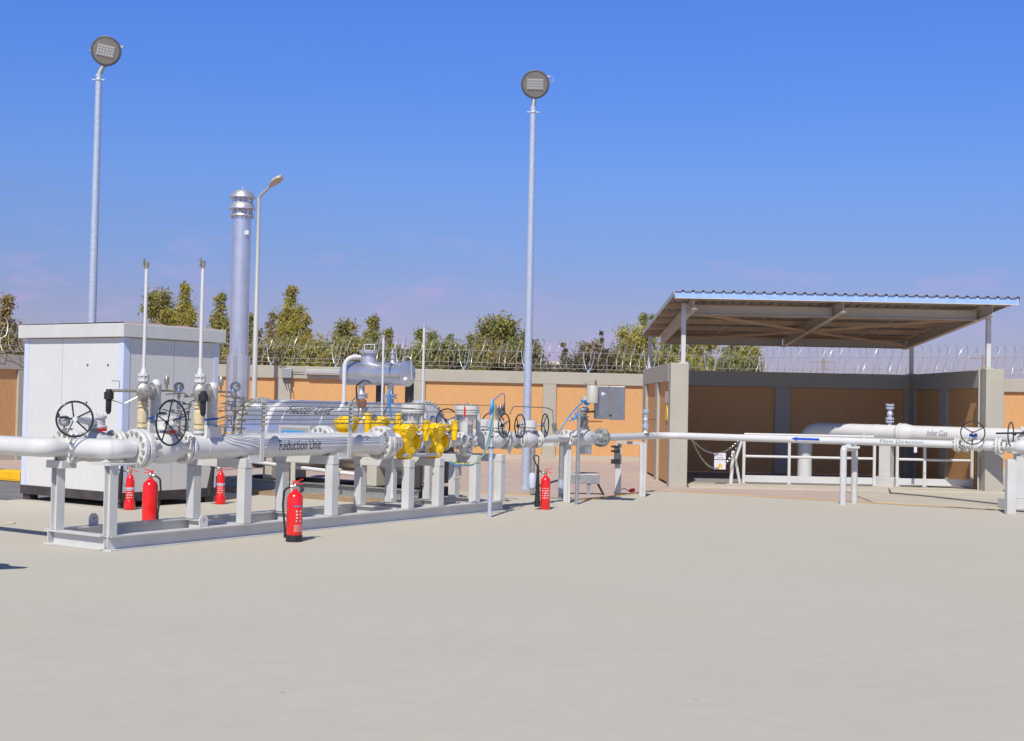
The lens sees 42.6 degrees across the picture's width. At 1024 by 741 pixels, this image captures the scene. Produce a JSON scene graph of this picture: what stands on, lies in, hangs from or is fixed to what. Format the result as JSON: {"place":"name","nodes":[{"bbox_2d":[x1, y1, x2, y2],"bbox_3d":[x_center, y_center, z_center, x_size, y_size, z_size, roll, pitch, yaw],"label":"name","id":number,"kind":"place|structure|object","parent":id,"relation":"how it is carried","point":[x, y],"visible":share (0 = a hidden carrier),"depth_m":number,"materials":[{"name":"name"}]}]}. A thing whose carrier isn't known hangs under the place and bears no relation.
{"place":"outdoors","nodes":[
{"label":"outdoors","id":0,"kind":"place"},
{"bbox_2d":[0,480,50,499],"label":"asphalt strip","id":1,"kind":"object","parent":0,"point":[9,490],"depth_m":20.92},
{"bbox_2d":[0,469,233,498],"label":"kerb","id":2,"kind":"structure","parent":1,"relation":"on","point":[10,474],"depth_m":23.42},
{"bbox_2d":[0,459,1016,511],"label":"paving","id":3,"kind":"structure","parent":0,"point":[604,470],"depth_m":26.59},
{"bbox_2d":[0,354,23,459],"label":"perimeter wall","id":4,"kind":"structure","parent":3,"relation":"on","point":[11,389],"depth_m":30.50,"materials":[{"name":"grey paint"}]},
{"bbox_2d":[88,36,123,322],"bbox_3d":[-7.221,-1.941,23.052,0.600,7.879,0.295,1,-1,0],"label":"floodlight pole","id":5,"kind":"object","parent":3,"relation":"on","point":[105,51],"visible":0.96,"depth_m":23.03,"materials":[{"name":"metal"}]},
{"bbox_2d":[251,175,282,398],"bbox_3d":[-6.336,-1.377,34.024,0.299,7.289,1.094,2,-2,-40],"label":"street lamp","id":6,"kind":"object","parent":3,"relation":"on","point":[276,180],"visible":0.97,"depth_m":34.29,"materials":[{"name":"grey metal"}]},
{"bbox_2d":[217,364,642,460],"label":"perimeter wall","id":7,"kind":"structure","parent":3,"relation":"on","point":[560,394],"depth_m":36.48,"materials":[{"name":"orange paint"}]},
{"bbox_2d":[219,331,739,372],"bbox_3d":[-0.924,-0.462,36.521,14.963,0.935,0.751,1,-1,-7],"label":"razor wire fence","id":8,"kind":"object","parent":7,"relation":"on","point":[521,351],"visible":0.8,"depth_m":36.55,"materials":[{"name":"metal"}]},
{"bbox_2d":[529,447,535,493],"bbox_3d":[0.354,1.696,22.646,0.124,0.860,0.124,1,-1,0],"label":"pipe post","id":9,"kind":"object","parent":3,"relation":"on","point":[532,479],"visible":0.89,"depth_m":22.61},
{"bbox_2d":[519,70,553,489],"bbox_3d":[0.392,-1.665,24.039,0.605,7.683,0.299,1,-1,0],"label":"floodlight pole","id":10,"kind":"object","parent":3,"relation":"on","point":[534,85],"visible":1,"depth_m":24.00,"materials":[{"name":"metal"}]},
{"bbox_2d":[571,473,604,494],"bbox_3d":[1.286,1.998,23.023,0.678,0.368,0.179,1,-1,0],"label":"cable trunking","id":11,"kind":"object","parent":3,"relation":"on","point":[588,479],"visible":0.64,"depth_m":22.95,"materials":[{"name":"grey metal"}]},
{"bbox_2d":[642,363,1003,491],"bbox_3d":[6.332,1.202,28.308,6.530,2.470,5.410,1,-1,0],"label":"pipe shelter","id":12,"kind":"object","parent":3,"relation":"on","point":[729,402],"visible":0.84,"depth_m":30.75,"materials":[{"name":"grey paint"}]},
{"bbox_2d":[642,289,1020,374],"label":"canopy roof","id":13,"kind":"structure","parent":12,"relation":"on","point":[683,317],"depth_m":26.80,"materials":[{"name":"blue metal"}]},
{"bbox_2d":[876,446,899,486],"bbox_3d":[7.600,1.879,26.633,0.720,0.972,0.320,0,-2,42],"label":"pipe support","id":14,"kind":"object","parent":12,"relation":"on","point":[886,477],"visible":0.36,"depth_m":26.54,"materials":[{"name":"white metal"}]},
{"bbox_2d":[797,423,1022,475],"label":"inlet pipe","id":15,"kind":"object","parent":14,"relation":"on","point":[897,431],"visible":0.75,"depth_m":26.45,"materials":[{"name":"metal"}]},
{"bbox_2d":[1003,379,1023,473],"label":"perimeter wall","id":16,"kind":"structure","parent":3,"relation":"on","point":[1014,401],"depth_m":33.71,"materials":[{"name":"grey paint"}]},
{"bbox_2d":[738,345,1023,377],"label":"razor wire fence","id":17,"kind":"object","parent":16,"relation":"on","point":[822,357],"visible":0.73,"depth_m":35.52,"materials":[{"name":"metal"}]},
{"bbox_2d":[0,491,1023,740],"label":"concrete pad","id":18,"kind":"object","parent":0,"point":[660,615],"visible":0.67,"depth_m":9.28,"materials":[{"name":"concrete"}]},
{"bbox_2d":[0,428,80,463],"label":"header pipe","id":19,"kind":"object","parent":18,"relation":"on","point":[56,446],"visible":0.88,"depth_m":13.56,"materials":[{"name":"metal"}]},
{"bbox_2d":[18,322,225,507],"bbox_3d":[-5.807,0.633,19.471,2.350,2.586,1.910,0,-2,34],"label":"equipment cabin","id":20,"kind":"object","parent":18,"relation":"on","point":[86,363],"visible":0.75,"depth_m":18.78,"materials":[{"name":"white metal"}]},
{"bbox_2d":[118,466,137,509],"bbox_3d":[-5.276,1.601,17.944,0.307,0.603,0.156,1,-1,0],"label":"fire extinguisher","id":21,"kind":"object","parent":18,"relation":"on","point":[129,502],"visible":0.95,"depth_m":17.89,"materials":[{"name":"red paint"}]},
{"bbox_2d":[141,468,161,520],"bbox_3d":[-4.480,1.547,16.272,0.213,0.669,0.194,2,-2,-35],"label":"fire extinguisher","id":22,"kind":"object","parent":18,"relation":"on","point":[150,505],"visible":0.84,"depth_m":16.20,"materials":[{"name":"red paint"}]},
{"bbox_2d":[206,466,227,504],"bbox_3d":[-4.306,1.649,19.163,0.307,0.603,0.156,1,-1,0],"label":"fire extinguisher","id":23,"kind":"object","parent":18,"relation":"on","point":[220,498],"visible":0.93,"depth_m":19.11,"materials":[{"name":"red paint"}]},
{"bbox_2d":[43,399,505,551],"bbox_3d":[-2.469,1.144,16.353,1.157,1.560,7.080,0,-2,34],"label":"pipe skid","id":24,"kind":"object","parent":18,"relation":"on","point":[194,526],"visible":0.92,"depth_m":15.84,"materials":[{"name":"white metal"}]},
{"bbox_2d":[55,401,124,461],"bbox_3d":[-4.497,0.647,13.815,0.518,0.663,1.140,1,-1,15],"label":"ball valve","id":25,"kind":"object","parent":24,"relation":"on","point":[95,424],"visible":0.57,"depth_m":13.87,"materials":[{"name":"white paint"}]},
{"bbox_2d":[68,429,155,467],"bbox_3d":[-4.135,0.807,13.601,0.725,0.410,0.560,0,-2,34],"label":"connecting pipe","id":26,"kind":"object","parent":24,"relation":"on","point":[134,446],"visible":0.99,"depth_m":13.51,"materials":[{"name":"metal"}]},
{"bbox_2d":[104,258,154,429],"bbox_3d":[-4.135,-0.260,14.446,0.628,1.970,0.284,2,-2,-33],"label":"vent stack","id":27,"kind":"object","parent":26,"relation":"on","point":[144,390],"visible":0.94,"depth_m":14.50,"materials":[{"name":"white paint"}]},
{"bbox_2d":[193,426,334,434],"bbox_3d":[-3.306,0.872,15.708,0.410,0.410,3.580,0,-2,34],"label":"gas pipe","id":28,"kind":"object","parent":24,"relation":"on","point":[322,429],"visible":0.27,"depth_m":16.87,"materials":[{"name":"metal"}]},
{"bbox_2d":[146,379,161,432],"bbox_3d":[-4.016,0.413,14.654,0.180,0.640,0.230,0,-2,34],"label":"damper bottle","id":29,"kind":"object","parent":28,"relation":"on","point":[155,404],"visible":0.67,"depth_m":14.64,"materials":[{"name":"white paint"}]},
{"bbox_2d":[161,376,194,431],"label":"sense lines","id":30,"kind":"object","parent":28,"relation":"on","point":[178,391],"visible":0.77,"depth_m":14.89,"materials":[{"name":"silver metal"}]},
{"bbox_2d":[194,426,402,498],"bbox_3d":[-2.545,1.138,15.675,0.436,0.938,3.673,0,-2,34],"label":"gas pipe","id":31,"kind":"object","parent":24,"relation":"on","point":[380,442],"visible":0.98,"depth_m":15.61,"materials":[{"name":"metal"}]},
{"bbox_2d":[151,399,198,463],"bbox_3d":[-3.615,0.651,13.887,0.565,0.696,0.735,0,-2,33],"label":"ball valve","id":32,"kind":"object","parent":31,"relation":"attached to","point":[172,445],"visible":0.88,"depth_m":13.88,"materials":[{"name":"white paint"}]},
{"bbox_2d":[193,258,218,434],"bbox_3d":[-3.366,-0.247,14.312,0.264,1.970,0.404,1,-1,11],"label":"vent stack","id":33,"kind":"object","parent":31,"relation":"on","point":[202,394],"visible":1,"depth_m":14.33,"materials":[{"name":"white paint"}]},
{"bbox_2d":[202,382,221,437],"bbox_3d":[-3.343,0.433,14.488,0.180,0.620,0.230,0,-2,34],"label":"damper bottle","id":34,"kind":"object","parent":31,"relation":"on","point":[210,430],"visible":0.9,"depth_m":14.47,"materials":[{"name":"white paint"}]},
{"bbox_2d":[218,377,252,434],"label":"sense lines","id":35,"kind":"object","parent":31,"relation":"on","point":[232,391],"visible":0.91,"depth_m":14.70,"materials":[{"name":"silver metal"}]},
{"bbox_2d":[215,398,495,426],"bbox_3d":[-1.774,0.547,16.531,0.196,0.406,5.243,0,-2,34],"label":"tubing bundle","id":36,"kind":"object","parent":24,"relation":"attached to","point":[359,403],"visible":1,"depth_m":15.73,"materials":[{"name":"silver metal"}]},
{"bbox_2d":[371,413,407,427],"bbox_3d":[-1.754,0.881,17.991,0.345,0.590,0.656,0,-2,43],"label":"gas regulator","id":37,"kind":"object","parent":24,"relation":"attached to","point":[387,421],"visible":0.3,"depth_m":17.86,"materials":[{"name":"yellow paint"}]},
{"bbox_2d":[393,415,435,458],"bbox_3d":[-1.333,0.876,17.417,0.345,0.590,0.656,0,-2,43],"label":"gas regulator","id":38,"kind":"object","parent":24,"relation":"attached to","point":[410,439],"visible":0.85,"depth_m":17.26,"materials":[{"name":"yellow paint"}]},
{"bbox_2d":[422,415,462,457],"bbox_3d":[-0.980,0.895,17.939,0.345,0.590,0.656,0,-2,43],"label":"gas regulator","id":39,"kind":"object","parent":24,"relation":"on","point":[439,439],"visible":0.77,"depth_m":17.80,"materials":[{"name":"yellow paint"}]},
{"bbox_2d":[444,432,467,449],"bbox_3d":[-0.829,0.980,18.215,0.250,0.250,0.454,0,-2,34],"label":"flanged spool","id":40,"kind":"object","parent":39,"relation":"attached to","point":[461,442],"visible":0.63,"depth_m":18.29,"materials":[{"name":"white paint"}]},
{"bbox_2d":[453,402,482,478],"bbox_3d":[-0.634,0.983,18.544,0.335,1.084,0.653,1,-1,12],"label":"gas filter","id":41,"kind":"object","parent":24,"relation":"attached to","point":[466,426],"visible":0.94,"depth_m":18.40,"materials":[{"name":"white paint"}]},
{"bbox_2d":[477,413,513,449],"bbox_3d":[-0.191,0.881,19.061,0.384,0.538,0.590,0,-2,34],"label":"plug valve","id":42,"kind":"object","parent":24,"relation":"on","point":[503,438],"visible":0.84,"depth_m":18.98,"materials":[{"name":"white paint"}]},
{"bbox_2d":[282,479,302,541],"bbox_3d":[-2.404,1.536,14.457,0.212,0.693,0.181,0,-2,40],"label":"fire extinguisher","id":43,"kind":"object","parent":18,"relation":"on","point":[293,524],"visible":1,"depth_m":14.38,"materials":[{"name":"red paint"}]},
{"bbox_2d":[215,486,466,501],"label":"heater plinth","id":44,"kind":"structure","parent":18,"relation":"on","point":[342,498],"depth_m":20.65,"materials":[{"name":"concrete"}]},
{"bbox_2d":[279,425,311,491],"bbox_3d":[-3.452,1.415,20.801,0.500,1.080,0.152,1,-1,0],"label":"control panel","id":45,"kind":"object","parent":44,"relation":"on","point":[289,429],"visible":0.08,"depth_m":20.75,"materials":[{"name":"grey metal"}]},
{"bbox_2d":[216,397,459,499],"bbox_3d":[-2.953,1.215,21.431,4.481,1.520,1.350,0,-2,34],"label":"gas heater","id":46,"kind":"object","parent":44,"relation":"on","point":[375,483],"visible":0.33,"depth_m":21.11,"materials":[{"name":"metal"}]},
{"bbox_2d":[223,186,255,430],"bbox_3d":[-4.730,-1.079,22.803,0.480,4.266,0.480,1,-1,0],"label":"chimney stack","id":47,"kind":"object","parent":46,"relation":"on","point":[238,359],"visible":0.83,"depth_m":22.67,"materials":[{"name":"metal"}]},
{"bbox_2d":[337,354,361,410],"bbox_3d":[-2.633,0.278,21.074,0.536,1.095,0.142,2,-1,-22],"label":"vent pipe","id":48,"kind":"object","parent":46,"relation":"attached to","point":[352,356],"visible":0.92,"depth_m":21.04,"materials":[{"name":"metal"}]},
{"bbox_2d":[339,344,415,402],"bbox_3d":[-2.132,0.170,21.019,1.393,1.193,0.422,0,-2,35],"label":"expansion drum","id":49,"kind":"object","parent":46,"relation":"on","point":[369,368],"visible":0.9,"depth_m":20.85,"materials":[{"name":"metal"}]},
{"bbox_2d":[421,324,425,432],"bbox_3d":[-1.344,0.213,19.804,0.056,1.825,0.054,1,-1,0],"label":"vent pipe","id":50,"kind":"object","parent":46,"relation":"attached to","point":[423,365],"visible":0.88,"depth_m":19.80,"materials":[{"name":"metal"}]},
{"bbox_2d":[448,399,494,516],"bbox_3d":[-0.560,1.189,17.945,0.645,1.620,0.113,1,-1,7],"label":"instrument pole","id":51,"kind":"object","parent":18,"relation":"on","point":[491,436],"visible":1,"depth_m":17.90,"materials":[{"name":"metal"}]},
{"bbox_2d":[533,455,552,509],"bbox_3d":[0.451,1.651,19.387,0.294,0.805,0.146,1,-1,0],"label":"fire extinguisher","id":52,"kind":"object","parent":18,"relation":"on","point":[542,500],"visible":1,"depth_m":19.34,"materials":[{"name":"red paint"}]},
{"bbox_2d":[542,443,570,502],"bbox_3d":[0.587,1.620,20.872,0.759,0.940,0.108,1,-1,26],"label":"pipe support","id":53,"kind":"object","parent":18,"relation":"on","point":[567,475],"visible":0.95,"depth_m":20.70,"materials":[{"name":"white metal"}]},
{"bbox_2d":[544,423,575,446],"bbox_3d":[0.639,1.004,20.387,0.276,0.388,0.953,0,-2,34],"label":"supply pipe","id":54,"kind":"object","parent":53,"relation":"on","point":[565,438],"visible":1,"depth_m":20.59,"materials":[{"name":"metal"}]},
{"bbox_2d":[513,413,548,448],"bbox_3d":[0.238,0.910,19.793,0.284,0.532,1.155,0,-2,33],"label":"plug valve","id":55,"kind":"object","parent":54,"relation":"attached to","point":[530,435],"visible":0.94,"depth_m":19.69,"materials":[{"name":"white paint"}]},
{"bbox_2d":[558,446,563,498],"bbox_3d":[0.811,1.671,21.575,0.098,0.880,0.100,1,-1,0],"label":"pipe post","id":56,"kind":"object","parent":18,"relation":"on","point":[561,472],"visible":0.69,"depth_m":21.54,"materials":[{"name":"metal"}]},
{"bbox_2d":[575,386,624,504],"bbox_3d":[1.371,1.170,20.590,0.755,1.860,0.294,1,-1,0],"label":"electrical enclosure","id":57,"kind":"object","parent":18,"relation":"on","point":[614,409],"visible":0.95,"depth_m":20.48,"materials":[{"name":"silver metal"}]},
{"bbox_2d":[583,380,597,402],"bbox_3d":[1.226,0.326,20.406,0.232,0.361,0.184,1,-1,0],"label":"expansion bottle","id":58,"kind":"object","parent":57,"relation":"attached to","point":[591,396],"visible":1,"depth_m":20.33,"materials":[{"name":"beige metal"}]},
{"bbox_2d":[609,386,624,419],"bbox_3d":[1.644,0.510,20.492,0.241,0.525,0.021,1,-1,12],"label":"door","id":59,"kind":"structure","parent":57,"relation":"in","point":[617,393],"depth_m":20.48,"materials":[{"name":"silver metal"}]},
{"bbox_2d":[614,441,646,496],"bbox_3d":[2.036,1.690,22.598,0.126,0.938,0.675,2,-2,-45],"label":"pipe support","id":60,"kind":"object","parent":18,"relation":"on","point":[642,476],"visible":0.99,"depth_m":22.38,"materials":[{"name":"white metal"}]},
{"bbox_2d":[463,490,1023,511],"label":"line marking","id":61,"kind":"object","parent":18,"relation":"on","point":[742,495],"visible":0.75,"depth_m":22.29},
{"bbox_2d":[839,444,859,504],"bbox_3d":[5.580,1.713,21.733,0.317,0.997,0.564,1,-1,11],"label":"pipe support","id":62,"kind":"object","parent":18,"relation":"on","point":[845,449],"visible":0.98,"depth_m":21.56,"materials":[{"name":"white metal"}]},
{"bbox_2d":[610,432,961,451],"bbox_3d":[4.468,1.148,22.141,5.779,0.230,2.125,1,-1,11],"label":"flow pipe","id":63,"kind":"object","parent":62,"relation":"on","point":[955,443],"visible":0.98,"depth_m":22.07,"materials":[{"name":"metal"}]},
{"bbox_2d":[558,399,610,453],"bbox_3d":[1.128,0.896,21.003,0.419,0.895,1.535,0,-2,34],"label":"gas meter","id":64,"kind":"object","parent":63,"relation":"attached to","point":[588,437],"visible":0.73,"depth_m":21.06,"materials":[{"name":"white paint"}]},
{"bbox_2d":[960,421,1004,454],"bbox_3d":[7.337,1.046,20.452,0.636,0.520,0.330,0,-2,32],"label":"ball valve","id":65,"kind":"object","parent":63,"relation":"attached to","point":[969,444],"visible":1,"depth_m":20.42,"materials":[{"name":"white paint"}]},
{"bbox_2d":[998,451,1023,514],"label":"pipe support","id":66,"kind":"object","parent":18,"relation":"on","point":[1011,501],"visible":0.98,"depth_m":20.30,"materials":[{"name":"white metal"}]},
{"bbox_2d":[996,422,1023,457],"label":"gate valve","id":67,"kind":"object","parent":66,"relation":"on","point":[1017,445],"visible":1,"depth_m":20.14,"materials":[{"name":"white paint"}]},
{"bbox_2d":[0,0,1023,378],"label":"sky","id":68,"kind":"structure","parent":0,"point":[860,147],"materials":[{"name":"blue"}]},
{"bbox_2d":[687,482,1004,493],"bbox_3d":[6.653,2.341,25.986,6.440,0.062,1.140,1,-1,0],"label":"shelter apron","id":69,"kind":"object","parent":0,"point":[812,487],"visible":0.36,"depth_m":25.60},
{"bbox_2d":[729,441,742,483],"bbox_3d":[4.529,1.803,26.514,0.371,0.985,0.148,2,-2,-35],"label":"ladder","id":70,"kind":"object","parent":69,"relation":"on","point":[733,459],"visible":0.93,"depth_m":26.53,"materials":[{"name":"metal"}]},
{"bbox_2d":[741,433,875,486],"bbox_3d":[5.965,1.790,26.349,2.740,1.070,0.100,1,-1,0],"label":"railing","id":71,"kind":"object","parent":69,"relation":"on","point":[788,479],"visible":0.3,"depth_m":26.33,"materials":[{"name":"white metal"}]},
{"bbox_2d":[893,446,973,488],"bbox_3d":[8.484,1.842,26.349,1.620,1.070,0.100,1,-1,0],"label":"railing","id":72,"kind":"object","parent":69,"relation":"on","point":[924,482],"visible":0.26,"depth_m":26.33,"materials":[{"name":"white metal"}]},
{"bbox_2d":[847,486,1023,511],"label":"side apron","id":73,"kind":"object","parent":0,"point":[880,497],"visible":0.6,"depth_m":23.56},
{"label":"ground","id":74,"kind":"structure","parent":0,"visible":0},
{"bbox_2d":[0,292,24,354],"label":"tree","id":75,"kind":"object","parent":74,"relation":"on","point":[7,303],"visible":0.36,"depth_m":39.88,"materials":[{"name":"green plant"}]},
{"bbox_2d":[137,286,176,325],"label":"tree","id":76,"kind":"object","parent":74,"relation":"on","point":[159,305],"visible":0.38,"depth_m":51.87,"materials":[{"name":"green plant"}]},
{"bbox_2d":[165,280,199,327],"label":"tree","id":77,"kind":"object","parent":74,"relation":"on","point":[185,314],"visible":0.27,"depth_m":51.90,"materials":[{"name":"green plant"}]},
{"bbox_2d":[206,290,229,358],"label":"tree","id":78,"kind":"object","parent":74,"relation":"on","point":[218,319],"visible":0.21,"depth_m":51.88,"materials":[{"name":"green plant"}]},
{"bbox_2d":[250,309,280,345],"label":"tree","id":79,"kind":"object","parent":74,"relation":"on","point":[273,316],"visible":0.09,"depth_m":50.02,"materials":[{"name":"green plant"}]},
{"bbox_2d":[248,335,288,365],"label":"shrub","id":80,"kind":"object","parent":74,"relation":"on","point":[266,355],"visible":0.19,"depth_m":44.00,"materials":[{"name":"green plant"}]},
{"bbox_2d":[258,334,314,365],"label":"shrub","id":81,"kind":"object","parent":74,"relation":"on","point":[288,357],"visible":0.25,"depth_m":44.75,"materials":[{"name":"green plant"}]},
{"bbox_2d":[272,284,309,345],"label":"tree","id":82,"kind":"object","parent":74,"relation":"on","point":[289,319],"visible":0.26,"depth_m":51.72,"materials":[{"name":"green plant"}]},
{"bbox_2d":[297,312,315,354],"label":"tree","id":83,"kind":"object","parent":74,"relation":"on","point":[303,325],"visible":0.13,"depth_m":50.97,"materials":[{"name":"green plant"}]},
{"bbox_2d":[284,330,345,366],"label":"shrub","id":84,"kind":"object","parent":74,"relation":"on","point":[328,361],"visible":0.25,"depth_m":45.37,"materials":[{"name":"green plant"}]},
{"bbox_2d":[328,317,361,364],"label":"tree","id":85,"kind":"object","parent":74,"relation":"on","point":[347,325],"visible":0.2,"depth_m":49.80,"materials":[{"name":"green plant"}]},
{"bbox_2d":[329,329,387,366],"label":"shrub","id":86,"kind":"object","parent":74,"relation":"on","point":[356,341],"visible":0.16,"depth_m":43.39,"materials":[{"name":"green plant"}]},
{"bbox_2d":[362,313,381,347],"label":"tree","id":87,"kind":"object","parent":74,"relation":"on","point":[372,323],"visible":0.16,"depth_m":49.95,"materials":[{"name":"green plant"}]},
{"bbox_2d":[367,337,410,361],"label":"shrub","id":88,"kind":"object","parent":74,"relation":"on","point":[401,355],"visible":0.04,"depth_m":44.12,"materials":[{"name":"green plant"}]},
{"bbox_2d":[385,340,433,368],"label":"shrub","id":89,"kind":"object","parent":74,"relation":"on","point":[418,354],"visible":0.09,"depth_m":44.86,"materials":[{"name":"green plant"}]},
{"bbox_2d":[413,326,438,366],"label":"tree","id":90,"kind":"object","parent":74,"relation":"on","point":[431,334],"visible":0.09,"depth_m":47.97,"materials":[{"name":"green plant"}]},
{"bbox_2d":[416,334,476,369],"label":"shrub","id":91,"kind":"object","parent":74,"relation":"on","point":[443,351],"visible":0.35,"depth_m":43.47,"materials":[{"name":"green plant"}]},
{"bbox_2d":[442,342,508,370],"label":"shrub","id":92,"kind":"object","parent":74,"relation":"on","point":[492,355],"visible":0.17,"depth_m":44.14,"materials":[{"name":"green plant"}]},
{"bbox_2d":[466,309,524,351],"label":"tree","id":93,"kind":"object","parent":74,"relation":"on","point":[499,330],"visible":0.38,"depth_m":47.67,"materials":[{"name":"green plant"}]},
{"bbox_2d":[469,334,523,370],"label":"shrub","id":94,"kind":"object","parent":74,"relation":"on","point":[507,355],"visible":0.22,"depth_m":44.65,"materials":[{"name":"green plant"}]},
{"bbox_2d":[500,333,546,370],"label":"shrub","id":95,"kind":"object","parent":74,"relation":"on","point":[537,350],"visible":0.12,"depth_m":45.54,"materials":[{"name":"green plant"}]},
{"bbox_2d":[515,354,570,371],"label":"shrub","id":96,"kind":"object","parent":74,"relation":"on","point":[537,368],"visible":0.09,"depth_m":43.35,"materials":[{"name":"green plant"}]},
{"bbox_2d":[556,345,606,372],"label":"shrub","id":97,"kind":"object","parent":74,"relation":"on","point":[581,365],"visible":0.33,"depth_m":43.95,"materials":[{"name":"green plant"}]},
{"bbox_2d":[608,320,659,372],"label":"tree","id":98,"kind":"object","parent":74,"relation":"on","point":[638,339],"visible":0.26,"depth_m":45.83,"materials":[{"name":"green plant"}]},
{"bbox_2d":[615,345,680,373],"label":"shrub","id":99,"kind":"object","parent":74,"relation":"on","point":[634,361],"visible":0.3,"depth_m":43.30,"materials":[{"name":"green plant"}]},
{"bbox_2d":[669,347,718,370],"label":"shrub","id":100,"kind":"object","parent":74,"relation":"on","point":[701,365],"visible":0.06,"depth_m":44.81,"materials":[{"name":"green plant"}]},
{"bbox_2d":[680,345,719,360],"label":"tree","id":101,"kind":"object","parent":74,"relation":"on","point":[698,349],"visible":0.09,"depth_m":46.67,"materials":[{"name":"green plant"}]},
{"bbox_2d":[697,348,741,370],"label":"shrub","id":102,"kind":"object","parent":74,"relation":"on","point":[735,358],"visible":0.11,"depth_m":45.53,"materials":[{"name":"green plant"}]},
{"bbox_2d":[717,350,763,371],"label":"shrub","id":103,"kind":"object","parent":74,"relation":"on","point":[742,367],"visible":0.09,"depth_m":43.22,"materials":[{"name":"green plant"}]},
{"bbox_2d":[734,346,765,371],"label":"tree","id":104,"kind":"object","parent":74,"relation":"on","point":[745,353],"visible":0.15,"depth_m":45.80,"materials":[{"name":"green plant"}]},
{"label":"flanged spool","id":105,"kind":"object","parent":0,"visible":0},
{"bbox_2d":[398,401,426,477],"bbox_3d":[-1.404,0.970,18.654,0.335,1.084,0.653,1,-1,12],"label":"gas filter","id":106,"kind":"object","parent":105,"relation":"attached to","point":[417,413],"visible":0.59,"depth_m":18.50,"materials":[{"name":"white paint"}]},
{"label":"flanged spool","id":107,"kind":"object","parent":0,"visible":0},
{"bbox_2d":[334,413,376,456],"bbox_3d":[-2.117,0.861,17.453,0.345,0.590,0.656,0,-2,43],"label":"gas regulator","id":108,"kind":"object","parent":107,"relation":"attached to","point":[342,428],"visible":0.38,"depth_m":17.31,"materials":[{"name":"yellow paint"}]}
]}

